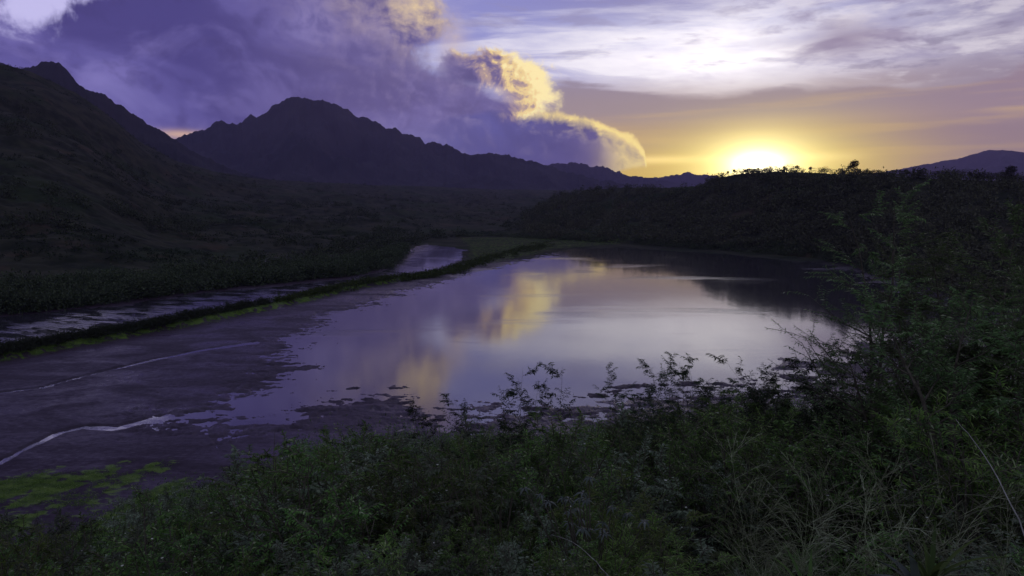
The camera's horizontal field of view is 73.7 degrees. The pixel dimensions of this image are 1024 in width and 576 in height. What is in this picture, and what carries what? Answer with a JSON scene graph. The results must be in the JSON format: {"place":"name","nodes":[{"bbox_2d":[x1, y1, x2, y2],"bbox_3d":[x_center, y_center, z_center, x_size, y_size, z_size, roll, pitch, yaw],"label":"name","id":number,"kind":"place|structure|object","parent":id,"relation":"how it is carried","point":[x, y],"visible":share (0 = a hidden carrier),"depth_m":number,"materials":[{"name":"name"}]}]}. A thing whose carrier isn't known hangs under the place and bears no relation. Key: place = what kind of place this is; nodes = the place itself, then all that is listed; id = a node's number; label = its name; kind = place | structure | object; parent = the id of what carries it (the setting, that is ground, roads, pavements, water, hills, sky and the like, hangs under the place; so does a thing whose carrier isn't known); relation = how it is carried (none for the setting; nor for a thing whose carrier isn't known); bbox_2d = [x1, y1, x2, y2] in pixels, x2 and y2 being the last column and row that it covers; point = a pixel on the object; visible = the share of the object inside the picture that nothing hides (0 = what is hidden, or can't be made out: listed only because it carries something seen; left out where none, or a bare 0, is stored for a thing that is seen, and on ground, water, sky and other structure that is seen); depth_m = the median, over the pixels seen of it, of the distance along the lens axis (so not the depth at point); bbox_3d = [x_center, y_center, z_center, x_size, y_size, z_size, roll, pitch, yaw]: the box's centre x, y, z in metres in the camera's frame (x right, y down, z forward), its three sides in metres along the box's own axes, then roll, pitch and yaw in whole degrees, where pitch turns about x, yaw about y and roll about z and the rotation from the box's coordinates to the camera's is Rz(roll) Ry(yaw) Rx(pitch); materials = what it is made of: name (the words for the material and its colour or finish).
{"place":"outdoors","nodes":[
{"label":"outdoors","id":0,"kind":"place"},
{"bbox_2d":[0,61,267,179],"bbox_3d":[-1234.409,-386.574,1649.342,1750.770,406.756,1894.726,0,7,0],"label":"mountain","id":1,"kind":"structure","parent":0,"point":[140,129],"depth_m":1924.81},
{"bbox_2d":[176,97,638,189],"bbox_3d":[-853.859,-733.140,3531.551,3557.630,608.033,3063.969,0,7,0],"label":"mountain","id":2,"kind":"structure","parent":0,"point":[304,139],"depth_m":3783.08,"materials":[{"name":"stone"}]},
{"bbox_2d":[0,244,998,464],"bbox_3d":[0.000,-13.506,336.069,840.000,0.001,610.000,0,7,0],"label":"water","id":3,"kind":"structure","parent":0,"point":[583,317],"depth_m":159.62,"materials":[{"name":"purple liquid"}]},
{"bbox_2d":[0,459,203,544],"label":"marsh plants","id":4,"kind":"object","parent":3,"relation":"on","point":[36,479],"visible":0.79,"depth_m":70.78,"materials":[{"name":"green plant"}]},
{"bbox_2d":[0,65,1023,575],"bbox_3d":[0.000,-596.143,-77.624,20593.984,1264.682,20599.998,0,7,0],"label":"ground","id":5,"kind":"structure","parent":0,"point":[182,385],"depth_m":208.64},
{"bbox_2d":[0,514,66,575],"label":"shrub","id":6,"kind":"object","parent":5,"relation":"on","point":[26,537],"visible":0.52,"depth_m":13.48,"materials":[{"name":"green plant"}]},
{"bbox_2d":[0,516,76,575],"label":"shrub","id":7,"kind":"object","parent":5,"relation":"on","point":[46,539],"visible":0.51,"depth_m":13.52,"materials":[{"name":"green plant"}]},
{"bbox_2d":[9,511,160,575],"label":"shrub","id":8,"kind":"object","parent":5,"relation":"on","point":[48,551],"visible":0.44,"depth_m":9.90,"materials":[{"name":"green plant"}]},
{"bbox_2d":[14,506,193,575],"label":"shrub","id":9,"kind":"object","parent":5,"relation":"on","point":[165,566],"visible":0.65,"depth_m":9.53,"materials":[{"name":"green plant"}]},
{"bbox_2d":[0,296,274,356],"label":"hedge","id":10,"kind":"object","parent":5,"relation":"on","point":[23,343],"visible":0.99,"depth_m":149.93,"materials":[{"name":"green plant"}]},
{"bbox_2d":[57,485,223,575],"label":"shrub","id":11,"kind":"object","parent":5,"relation":"on","point":[144,499],"visible":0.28,"depth_m":12.63,"materials":[{"name":"green plant"}]},
{"bbox_2d":[97,486,190,556],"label":"shrub","id":12,"kind":"object","parent":5,"relation":"on","point":[111,524],"visible":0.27,"depth_m":21.15,"materials":[{"name":"green plant"}]},
{"bbox_2d":[92,500,267,575],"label":"shrub","id":13,"kind":"object","parent":5,"relation":"on","point":[234,567],"visible":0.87,"depth_m":7.90,"materials":[{"name":"green plant"}]},
{"bbox_2d":[147,482,248,574],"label":"shrub","id":14,"kind":"object","parent":5,"relation":"on","point":[179,525],"visible":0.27,"depth_m":12.44,"materials":[{"name":"green plant"}]},
{"bbox_2d":[124,480,276,575],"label":"shrub","id":15,"kind":"object","parent":5,"relation":"on","point":[189,503],"visible":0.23,"depth_m":12.54,"materials":[{"name":"green plant"}]},
{"bbox_2d":[0,240,414,314],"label":"mangrove thicket","id":16,"kind":"object","parent":5,"relation":"on","point":[81,288],"visible":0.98,"depth_m":220.31,"materials":[{"name":"green plant"}]},
{"bbox_2d":[0,65,548,264],"bbox_3d":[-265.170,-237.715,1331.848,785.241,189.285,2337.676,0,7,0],"label":"scrub","id":17,"kind":"object","parent":5,"relation":"on","point":[100,250],"visible":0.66,"depth_m":492.38,"materials":[{"name":"green plant"}]},
{"bbox_2d":[208,430,346,528],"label":"shrub","id":18,"kind":"object","parent":5,"relation":"on","point":[254,455],"visible":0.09,"depth_m":13.77,"materials":[{"name":"green plant"}]},
{"bbox_2d":[194,449,373,572],"bbox_3d":[-3.091,3.931,10.468,3.273,3.114,2.784,4,8,28],"label":"shrub","id":19,"kind":"object","parent":5,"relation":"on","point":[261,456],"visible":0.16,"depth_m":10.05,"materials":[{"name":"green plant"}]},
{"bbox_2d":[153,438,423,575],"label":"shrub","id":20,"kind":"object","parent":5,"relation":"on","point":[330,517],"visible":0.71,"depth_m":8.22,"materials":[{"name":"green plant"}]},
{"bbox_2d":[213,444,377,575],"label":"shrub","id":21,"kind":"object","parent":5,"relation":"on","point":[242,536],"visible":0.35,"depth_m":9.33,"materials":[{"name":"green plant"}]},
{"bbox_2d":[205,450,390,574],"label":"shrub","id":22,"kind":"object","parent":5,"relation":"on","point":[282,505],"visible":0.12,"depth_m":9.20,"materials":[{"name":"green plant"}]},
{"bbox_2d":[0,97,602,290],"bbox_3d":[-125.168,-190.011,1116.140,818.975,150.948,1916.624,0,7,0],"label":"valley trees","id":23,"kind":"object","parent":5,"relation":"on","point":[336,247],"visible":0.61,"depth_m":430.39,"materials":[{"name":"green plant"}]},
{"bbox_2d":[205,447,428,575],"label":"shrub","id":24,"kind":"object","parent":5,"relation":"on","point":[334,466],"visible":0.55,"depth_m":8.51,"materials":[{"name":"green plant"}]},
{"bbox_2d":[269,539,415,575],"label":"shrub","id":25,"kind":"object","parent":5,"relation":"on","point":[280,550],"visible":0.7,"depth_m":6.97,"materials":[{"name":"green plant"}]},
{"bbox_2d":[282,438,411,534],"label":"shrub","id":26,"kind":"object","parent":5,"relation":"on","point":[365,468],"visible":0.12,"depth_m":12.75,"materials":[{"name":"green plant"}]},
{"bbox_2d":[283,420,430,525],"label":"shrub","id":27,"kind":"object","parent":5,"relation":"on","point":[385,440],"visible":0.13,"depth_m":13.99,"materials":[{"name":"green plant"}]},
{"bbox_2d":[309,532,414,575],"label":"shrub","id":28,"kind":"object","parent":5,"relation":"on","point":[374,551],"visible":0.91,"depth_m":6.65,"materials":[{"name":"green plant"}]},
{"bbox_2d":[306,472,458,563],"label":"shrub","id":29,"kind":"object","parent":5,"relation":"on","point":[383,490],"visible":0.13,"depth_m":9.63,"materials":[{"name":"green plant"}]},
{"bbox_2d":[324,536,442,575],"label":"shrub","id":30,"kind":"object","parent":5,"relation":"on","point":[345,567],"visible":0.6,"depth_m":7.02,"materials":[{"name":"green plant"}]},
{"bbox_2d":[335,502,444,574],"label":"shrub","id":31,"kind":"object","parent":5,"relation":"on","point":[407,514],"visible":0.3,"depth_m":8.69,"materials":[{"name":"green plant"}]},
{"bbox_2d":[334,434,453,501],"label":"shrub","id":32,"kind":"object","parent":5,"relation":"on","point":[360,454],"visible":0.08,"depth_m":13.84,"materials":[{"name":"green plant"}]},
{"bbox_2d":[331,518,473,575],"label":"shrub","id":33,"kind":"object","parent":5,"relation":"on","point":[411,539],"visible":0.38,"depth_m":7.78,"materials":[{"name":"green plant"}]},
{"bbox_2d":[268,241,554,302],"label":"marsh growth","id":34,"kind":"object","parent":5,"relation":"on","point":[429,273],"visible":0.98,"depth_m":257.36,"materials":[{"name":"green plant"}]},
{"bbox_2d":[339,455,503,568],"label":"shrub","id":35,"kind":"object","parent":5,"relation":"on","point":[437,504],"visible":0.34,"depth_m":9.36,"materials":[{"name":"green plant"}]},
{"bbox_2d":[342,449,509,573],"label":"shrub","id":36,"kind":"object","parent":5,"relation":"on","point":[426,497],"visible":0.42,"depth_m":9.22,"materials":[{"name":"green plant"}]},
{"bbox_2d":[378,528,478,575],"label":"shrub","id":37,"kind":"object","parent":5,"relation":"on","point":[407,535],"visible":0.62,"depth_m":7.42,"materials":[{"name":"green plant"}]},
{"bbox_2d":[357,526,503,575],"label":"shrub","id":38,"kind":"object","parent":5,"relation":"on","point":[469,569],"visible":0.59,"depth_m":7.35,"materials":[{"name":"green plant"}]},
{"bbox_2d":[357,412,559,563],"bbox_3d":[-1.020,3.466,9.568,3.234,3.049,2.087,-1,8,-10],"label":"shrub","id":39,"kind":"object","parent":5,"relation":"on","point":[433,470],"visible":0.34,"depth_m":9.39,"materials":[{"name":"green plant"}]},
{"bbox_2d":[424,514,529,575],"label":"shrub","id":40,"kind":"object","parent":5,"relation":"on","point":[463,535],"visible":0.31,"depth_m":8.08,"materials":[{"name":"green plant"}]},
{"bbox_2d":[439,373,565,513],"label":"bush","id":41,"kind":"object","parent":5,"relation":"on","point":[503,426],"visible":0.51,"depth_m":16.36,"materials":[{"name":"green plant"}]},
{"bbox_2d":[0,346,1023,571],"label":"undergrowth","id":42,"kind":"object","parent":5,"relation":"on","point":[95,543],"visible":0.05,"depth_m":36.14,"materials":[{"name":"green plant"}]},
{"bbox_2d":[451,514,593,575],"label":"shrub","id":43,"kind":"object","parent":5,"relation":"on","point":[521,550],"visible":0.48,"depth_m":7.61,"materials":[{"name":"green plant"}]},
{"bbox_2d":[479,362,595,529],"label":"bush","id":44,"kind":"object","parent":5,"relation":"on","point":[512,392],"visible":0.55,"depth_m":15.98,"materials":[{"name":"green plant"}]},
{"bbox_2d":[481,510,597,575],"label":"shrub","id":45,"kind":"object","parent":5,"relation":"on","point":[526,527],"visible":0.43,"depth_m":7.59,"materials":[{"name":"green plant"}]},
{"bbox_2d":[497,540,605,575],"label":"shrub","id":46,"kind":"object","parent":5,"relation":"on","point":[509,560],"visible":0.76,"depth_m":6.49,"materials":[{"name":"green plant"}]},
{"bbox_2d":[451,406,660,550],"bbox_3d":[0.815,3.629,10.502,3.740,3.326,3.164,4,8,28],"label":"shrub","id":47,"kind":"object","parent":5,"relation":"on","point":[588,445],"visible":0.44,"depth_m":11.01,"materials":[{"name":"green plant"}]},
{"bbox_2d":[483,428,649,556],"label":"shrub","id":48,"kind":"object","parent":5,"relation":"on","point":[522,484],"visible":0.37,"depth_m":9.84,"materials":[{"name":"green plant"}]},
{"bbox_2d":[516,476,649,575],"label":"whorled plant","id":49,"kind":"object","parent":5,"relation":"on","point":[583,530],"visible":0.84,"depth_m":7.32,"materials":[{"name":"green plant"}]},
{"bbox_2d":[513,401,698,555],"bbox_3d":[1.286,3.772,11.695,3.660,3.362,2.361,2,8,13],"label":"shrub","id":50,"kind":"object","parent":5,"relation":"on","point":[678,513],"visible":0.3,"depth_m":11.37,"materials":[{"name":"green plant"}]},
{"bbox_2d":[544,500,676,575],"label":"shrub","id":51,"kind":"object","parent":5,"relation":"on","point":[561,531],"visible":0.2,"depth_m":8.11,"materials":[{"name":"green plant"}]},
{"bbox_2d":[548,470,713,574],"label":"shrub","id":52,"kind":"object","parent":5,"relation":"on","point":[642,508],"visible":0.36,"depth_m":8.96,"materials":[{"name":"green plant"}]},
{"bbox_2d":[565,506,697,575],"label":"shrub","id":53,"kind":"object","parent":5,"relation":"on","point":[641,533],"visible":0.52,"depth_m":7.87,"materials":[{"name":"green plant"}]},
{"bbox_2d":[592,408,688,494],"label":"shrub","id":54,"kind":"object","parent":5,"relation":"on","point":[612,430],"visible":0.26,"depth_m":20.62,"materials":[{"name":"green plant"}]},
{"bbox_2d":[601,476,699,572],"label":"shrub","id":55,"kind":"object","parent":5,"relation":"on","point":[687,534],"visible":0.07,"depth_m":11.83,"materials":[{"name":"green plant"}]},
{"bbox_2d":[594,362,717,497],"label":"bush","id":56,"kind":"object","parent":5,"relation":"on","point":[619,399],"visible":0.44,"depth_m":19.91,"materials":[{"name":"green plant"}]},
{"bbox_2d":[615,352,717,500],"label":"bush","id":57,"kind":"object","parent":5,"relation":"on","point":[650,392],"visible":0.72,"depth_m":17.91,"materials":[{"name":"green plant"}]},
{"bbox_2d":[591,511,745,575],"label":"shrub","id":58,"kind":"object","parent":5,"relation":"on","point":[627,540],"visible":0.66,"depth_m":7.45,"materials":[{"name":"green plant"}]},
{"bbox_2d":[455,231,891,276],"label":"shore bushes","id":59,"kind":"object","parent":5,"relation":"on","point":[830,255],"visible":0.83,"depth_m":397.92,"materials":[{"name":"green plant"}]},
{"bbox_2d":[658,353,747,457],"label":"bush","id":60,"kind":"object","parent":5,"relation":"on","point":[685,373],"visible":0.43,"depth_m":17.83,"materials":[{"name":"green plant"}]},
{"bbox_2d":[662,425,743,525],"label":"shrub","id":61,"kind":"object","parent":5,"relation":"on","point":[697,450],"visible":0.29,"depth_m":14.39,"materials":[{"name":"green plant"}]},
{"bbox_2d":[648,394,799,536],"bbox_3d":[4.692,3.909,14.522,3.160,3.317,3.715,-6,10,-39],"label":"shrub","id":62,"kind":"object","parent":5,"relation":"on","point":[702,431],"visible":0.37,"depth_m":14.54,"materials":[{"name":"green plant"}]},
{"bbox_2d":[688,378,767,473],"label":"bush","id":63,"kind":"object","parent":5,"relation":"on","point":[707,392],"visible":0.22,"depth_m":17.63,"materials":[{"name":"green plant"}]},
{"bbox_2d":[661,448,798,570],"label":"shrub","id":64,"kind":"object","parent":5,"relation":"on","point":[706,488],"visible":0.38,"depth_m":11.69,"materials":[{"name":"green plant"}]},
{"bbox_2d":[618,411,842,574],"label":"shrub","id":65,"kind":"object","parent":5,"relation":"on","point":[691,468],"visible":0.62,"depth_m":11.48,"materials":[{"name":"green plant"}]},
{"bbox_2d":[635,498,847,575],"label":"grass plant","id":66,"kind":"object","parent":5,"relation":"on","point":[742,551],"depth_m":5.59,"materials":[{"name":"plant"}]},
{"bbox_2d":[685,381,815,510],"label":"bush","id":67,"kind":"object","parent":5,"relation":"on","point":[768,434],"visible":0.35,"depth_m":14.28,"materials":[{"name":"green plant"}]},
{"bbox_2d":[686,393,830,533],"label":"shrub","id":68,"kind":"object","parent":5,"relation":"on","point":[726,428],"visible":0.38,"depth_m":13.35,"materials":[{"name":"green plant"}]},
{"bbox_2d":[520,163,1023,305],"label":"woodland","id":69,"kind":"object","parent":5,"relation":"on","point":[856,177],"visible":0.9,"depth_m":377.69,"materials":[{"name":"green plant"}]},
{"bbox_2d":[705,456,875,575],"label":"grass plant","id":70,"kind":"object","parent":5,"relation":"on","point":[768,542],"depth_m":6.38,"materials":[{"name":"plant"}]},
{"bbox_2d":[737,362,843,483],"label":"bush","id":71,"kind":"object","parent":5,"relation":"on","point":[757,394],"visible":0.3,"depth_m":16.00,"materials":[{"name":"green plant"}]},
{"bbox_2d":[697,427,903,575],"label":"grass plant","id":72,"kind":"object","parent":5,"relation":"on","point":[805,561],"depth_m":5.65,"materials":[{"name":"plant"}]},
{"bbox_2d":[728,433,893,575],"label":"shrub","id":73,"kind":"object","parent":5,"relation":"on","point":[764,449],"visible":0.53,"depth_m":10.45,"materials":[{"name":"green plant"}]},
{"bbox_2d":[744,347,887,499],"bbox_3d":[7.187,3.425,15.770,3.963,4.195,2.777,0,7,0],"label":"bush","id":74,"kind":"object","parent":5,"relation":"on","point":[788,406],"visible":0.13,"depth_m":15.76,"materials":[{"name":"green plant"}]},
{"bbox_2d":[774,536,885,575],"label":"shrub","id":75,"kind":"object","parent":5,"relation":"on","point":[833,557],"visible":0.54,"depth_m":8.80,"materials":[{"name":"green plant"}]},
{"bbox_2d":[706,339,956,519],"bbox_3d":[7.006,3.188,15.047,4.738,4.233,2.847,6,10,41],"label":"bush","id":76,"kind":"object","parent":5,"relation":"on","point":[765,387],"visible":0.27,"depth_m":15.19,"materials":[{"name":"green plant"}]},
{"bbox_2d":[783,349,901,525],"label":"bush","id":77,"kind":"object","parent":5,"relation":"on","point":[827,407],"visible":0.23,"depth_m":13.76,"materials":[{"name":"green plant"}]},
{"bbox_2d":[768,443,921,575],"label":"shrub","id":78,"kind":"object","parent":5,"relation":"on","point":[856,500],"depth_m":6.12,"materials":[{"name":"plant"}]},
{"bbox_2d":[729,384,967,575],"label":"shrub","id":79,"kind":"object","parent":5,"relation":"on","point":[793,448],"visible":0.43,"depth_m":10.38,"materials":[{"name":"green plant"}]},
{"bbox_2d":[781,415,959,573],"bbox_3d":[5.458,3.189,10.602,2.434,2.836,2.861,2,8,18],"label":"shrub","id":80,"kind":"object","parent":5,"relation":"on","point":[844,473],"visible":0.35,"depth_m":10.13,"materials":[{"name":"green plant"}]},
{"bbox_2d":[834,519,935,574],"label":"shrub","id":81,"kind":"object","parent":5,"relation":"on","point":[886,536],"visible":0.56,"depth_m":5.52,"materials":[{"name":"green plant"}]},
{"bbox_2d":[757,477,1023,575],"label":"grass plant","id":82,"kind":"object","parent":5,"relation":"on","point":[1007,519],"depth_m":4.29,"materials":[{"name":"plant"}]},
{"bbox_2d":[764,178,1023,528],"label":"tree","id":83,"kind":"object","parent":5,"relation":"on","point":[864,285],"visible":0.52,"depth_m":12.72,"materials":[{"name":"green plant"}]},
{"bbox_2d":[813,310,984,548],"bbox_3d":[6.128,2.304,10.847,2.244,4.114,2.504,-5,9,-32],"label":"tree","id":84,"kind":"object","parent":5,"relation":"on","point":[878,397],"visible":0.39,"depth_m":10.57,"materials":[{"name":"green plant"}]},
{"bbox_2d":[791,203,1019,458],"bbox_3d":[8.474,1.702,13.916,4.737,6.814,3.637,0,7,0],"label":"tree","id":85,"kind":"object","parent":5,"relation":"on","point":[925,270],"visible":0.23,"depth_m":13.83,"materials":[{"name":"green plant"}]},
{"bbox_2d":[803,431,1023,575],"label":"grass plant","id":86,"kind":"object","parent":5,"relation":"on","point":[969,527],"depth_m":4.89,"materials":[{"name":"plant"}]},
{"bbox_2d":[815,433,1023,575],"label":"grass plant","id":87,"kind":"object","parent":5,"relation":"on","point":[961,522],"depth_m":4.63,"materials":[{"name":"plant"}]},
{"bbox_2d":[863,519,1003,575],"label":"blade plant","id":88,"kind":"object","parent":5,"relation":"on","point":[932,569],"visible":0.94,"depth_m":4.11,"materials":[{"name":"green plant"}]},
{"bbox_2d":[844,388,1023,574],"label":"shrub","id":89,"kind":"object","parent":5,"relation":"on","point":[976,464],"visible":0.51,"depth_m":7.75,"materials":[{"name":"green plant"}]},
{"bbox_2d":[845,289,1022,529],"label":"tree","id":90,"kind":"object","parent":5,"relation":"on","point":[969,352],"visible":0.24,"depth_m":10.36,"materials":[{"name":"green plant"}]},
{"bbox_2d":[851,267,1023,538],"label":"tree","id":91,"kind":"object","parent":5,"relation":"on","point":[953,403],"visible":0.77,"depth_m":8.72,"materials":[{"name":"green plant"}]},
{"bbox_2d":[855,367,1023,555],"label":"shrub","id":92,"kind":"object","parent":5,"relation":"on","point":[888,387],"visible":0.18,"depth_m":10.21,"materials":[{"name":"green plant"}]},
{"bbox_2d":[859,462,1023,575],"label":"shrub","id":93,"kind":"object","parent":5,"relation":"on","point":[947,479],"visible":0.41,"depth_m":7.04,"materials":[{"name":"green plant"}]},
{"bbox_2d":[866,229,1023,512],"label":"tree","id":94,"kind":"object","parent":5,"relation":"on","point":[941,257],"visible":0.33,"depth_m":12.55,"materials":[{"name":"green plant"}]},
{"bbox_2d":[874,457,1023,566],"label":"shrub","id":95,"kind":"object","parent":5,"relation":"on","point":[963,506],"visible":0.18,"depth_m":7.95,"materials":[{"name":"green plant"}]},
{"bbox_2d":[885,199,1023,540],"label":"tree","id":96,"kind":"object","parent":5,"relation":"on","point":[1004,249],"visible":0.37,"depth_m":10.85,"materials":[{"name":"green plant"}]},
{"bbox_2d":[910,540,999,575],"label":"shrub","id":97,"kind":"object","parent":5,"relation":"on","point":[974,569],"visible":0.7,"depth_m":4.77,"materials":[{"name":"green plant"}]},
{"bbox_2d":[897,505,1023,575],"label":"shrub","id":98,"kind":"object","parent":5,"relation":"on","point":[1015,521],"visible":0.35,"depth_m":6.90,"materials":[{"name":"green plant"}]},
{"bbox_2d":[904,365,1023,573],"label":"shrub","id":99,"kind":"object","parent":5,"relation":"on","point":[1014,454],"visible":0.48,"depth_m":7.92,"materials":[{"name":"green plant"}]},
{"bbox_2d":[925,523,1023,575],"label":"shrub","id":100,"kind":"object","parent":5,"relation":"on","point":[1010,548],"visible":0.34,"depth_m":5.71,"materials":[{"name":"green plant"}]},
{"bbox_2d":[933,269,1023,492],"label":"tree","id":101,"kind":"object","parent":5,"relation":"on","point":[1012,371],"visible":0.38,"depth_m":9.72,"materials":[{"name":"green plant"}]},
{"bbox_2d":[960,384,1023,515],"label":"shrub","id":102,"kind":"object","parent":5,"relation":"on","point":[992,393],"visible":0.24,"depth_m":9.18,"materials":[{"name":"green plant"}]},
{"bbox_2d":[0,0,1023,177],"label":"sky","id":103,"kind":"structure","parent":0,"point":[644,88],"materials":[{"name":"purple"}]},
{"bbox_2d":[544,162,682,187],"bbox_3d":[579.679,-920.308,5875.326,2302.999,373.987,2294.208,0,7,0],"label":"mountain","id":104,"kind":"structure","parent":0,"point":[601,173],"depth_m":6269.44,"materials":[{"name":"stone"}]},
{"bbox_2d":[875,150,1023,180],"bbox_3d":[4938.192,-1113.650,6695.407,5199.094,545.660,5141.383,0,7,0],"label":"mountain","id":105,"kind":"structure","parent":0,"point":[992,161],"depth_m":7118.66,"materials":[{"name":"stone"}]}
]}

